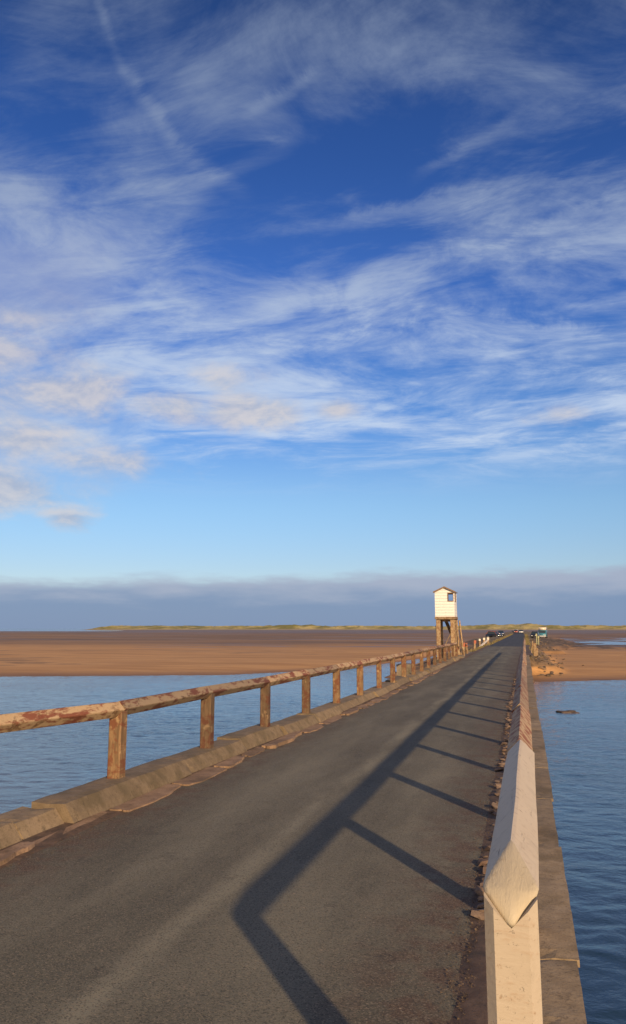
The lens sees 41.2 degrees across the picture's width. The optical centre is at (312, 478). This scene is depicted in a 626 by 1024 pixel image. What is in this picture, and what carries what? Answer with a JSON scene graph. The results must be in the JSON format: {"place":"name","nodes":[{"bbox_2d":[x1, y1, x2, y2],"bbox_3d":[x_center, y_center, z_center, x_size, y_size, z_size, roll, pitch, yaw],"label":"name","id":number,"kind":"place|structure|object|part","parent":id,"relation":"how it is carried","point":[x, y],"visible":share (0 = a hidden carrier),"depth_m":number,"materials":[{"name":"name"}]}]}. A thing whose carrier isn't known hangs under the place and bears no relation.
{"place":"outdoors","nodes":[
{"label":"outdoors","id":0,"kind":"place"},
{"bbox_2d":[0,645,490,868],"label":"shoulder","id":1,"kind":"object","parent":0,"point":[64,832],"visible":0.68,"depth_m":8.79},
{"bbox_2d":[2,683,414,871],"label":"gravel","id":2,"kind":"structure","parent":1,"relation":"on","point":[78,835],"depth_m":8.38,"materials":[{"name":"grey gravel"}]},
{"bbox_2d":[0,646,520,1023],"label":"road","id":3,"kind":"structure","parent":0,"point":[319,876],"depth_m":6.81,"materials":[{"name":"grey asphalt"}]},
{"bbox_2d":[478,858,488,865],"bbox_3d":[1.536,3.437,7.481,0.112,0.045,0.143,-15,-14,8],"label":"rubble stone","id":4,"kind":"object","parent":3,"relation":"on","point":[482,861],"visible":0.88,"depth_m":7.43,"materials":[{"name":"brown stone"}]},
{"bbox_2d":[0,628,625,1023],"bbox_3d":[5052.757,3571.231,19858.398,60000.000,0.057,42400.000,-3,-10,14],"label":"water","id":5,"kind":"structure","parent":0,"point":[585,748],"depth_m":26.79,"materials":[{"name":"blue liquid"}]},
{"bbox_2d":[396,663,410,675],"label":"concrete block","id":6,"kind":"structure","parent":5,"relation":"in","point":[398,668],"depth_m":37.86,"materials":[{"name":"concrete"}]},
{"bbox_2d":[555,710,578,712],"bbox_3d":[11.744,10.752,38.223,1.163,0.254,0.864,-3,-10,14],"label":"weedy rock","id":7,"kind":"object","parent":5,"relation":"in","point":[569,711],"visible":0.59,"depth_m":38.08,"materials":[{"name":"stone"}]},
{"bbox_2d":[0,630,625,690],"bbox_3d":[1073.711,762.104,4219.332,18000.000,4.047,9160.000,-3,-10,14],"label":"sand flats","id":8,"kind":"structure","parent":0,"point":[130,653],"depth_m":120.81,"materials":[{"name":"brown sand"}]},
{"bbox_2d":[0,652,586,1023],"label":"bridge","id":9,"kind":"structure","parent":8,"relation":"on","point":[139,786],"depth_m":9.75,"materials":[{"name":"concrete"}]},
{"bbox_2d":[0,642,457,778],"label":"timber railing","id":10,"kind":"object","parent":9,"relation":"on","point":[116,713],"visible":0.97,"depth_m":13.42,"materials":[{"name":"brown wood"}]},
{"bbox_2d":[484,639,542,1023],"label":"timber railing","id":11,"kind":"object","parent":9,"relation":"on","point":[512,945],"visible":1,"depth_m":2.92,"materials":[{"name":"beige paint"}]},
{"bbox_2d":[433,586,464,658],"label":"refuge hut","id":12,"kind":"object","parent":8,"relation":"on","point":[446,605],"visible":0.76,"depth_m":63.82,"materials":[{"name":"white wood"}]},
{"bbox_2d":[486,631,502,636],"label":"parked car","id":13,"kind":"object","parent":8,"relation":"on","point":[492,634],"visible":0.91,"depth_m":222.62,"materials":[{"name":"black paint"}]},
{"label":"windows","id":14,"kind":"part","parent":13,"relation":"part of","materials":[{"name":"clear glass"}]},
{"bbox_2d":[531,641,537,655],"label":"timber stump","id":15,"kind":"object","parent":8,"relation":"on","point":[535,650],"visible":0.97,"depth_m":72.88,"materials":[{"name":"brown wood"}]},
{"bbox_2d":[530,631,539,637],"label":"parked car","id":16,"kind":"object","parent":8,"relation":"on","point":[533,634],"visible":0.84,"depth_m":200.72,"materials":[{"name":"black paint"}]},
{"bbox_2d":[538,627,547,637],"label":"camper van","id":17,"kind":"object","parent":8,"relation":"on","point":[542,631],"visible":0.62,"depth_m":212.84,"materials":[{"name":"teal paint"}]},
{"bbox_2d":[0,0,625,627],"label":"sky","id":18,"kind":"structure","parent":0,"point":[313,312],"materials":[{"name":"blue"}]},
{"bbox_2d":[86,623,625,629],"bbox_3d":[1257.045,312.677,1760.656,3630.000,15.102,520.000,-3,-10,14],"label":"dunes","id":19,"kind":"structure","parent":0,"point":[528,626],"depth_m":1852.97,"materials":[{"name":"plant"}]},
{"bbox_2d":[471,910,484,919],"bbox_3d":[1.224,3.195,6.106,0.088,0.044,0.137,7,-3,-43],"label":"rubble stone","id":20,"kind":"object","parent":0,"point":[478,914],"visible":0.78,"depth_m":6.09,"materials":[{"name":"brown stone"}]},
{"bbox_2d":[475,885,484,895],"bbox_3d":[1.357,3.284,6.634,0.116,0.058,0.120,5,4,-30],"label":"rubble stone","id":21,"kind":"object","parent":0,"point":[479,890],"visible":0.56,"depth_m":6.61,"materials":[{"name":"brown stone"}]},
{"bbox_2d":[477,903,483,908],"bbox_3d":[1.267,3.236,6.309,0.068,0.031,0.083,-4,-22,-20],"label":"rubble stone","id":22,"kind":"object","parent":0,"point":[481,905],"visible":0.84,"depth_m":6.28,"materials":[{"name":"brown stone"}]},
{"bbox_2d":[450,645,532,1023],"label":"shoulder","id":23,"kind":"object","parent":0,"point":[474,1006],"visible":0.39,"depth_m":5.30},
{"bbox_2d":[418,671,516,1023],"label":"gravel","id":24,"kind":"structure","parent":23,"relation":"on","point":[458,1006],"depth_m":5.88,"materials":[{"name":"grey gravel"}]},
{"bbox_2d":[468,634,540,654],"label":"verge grass","id":25,"kind":"structure","parent":0,"point":[501,638],"depth_m":126.65,"materials":[{"name":"plant"}]},
{"bbox_2d":[491,631,523,646],"bbox_3d":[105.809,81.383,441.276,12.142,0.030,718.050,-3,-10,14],"label":"road","id":26,"kind":"structure","parent":0,"point":[515,639],"depth_m":134.21,"materials":[{"name":"grey asphalt"}]}
]}

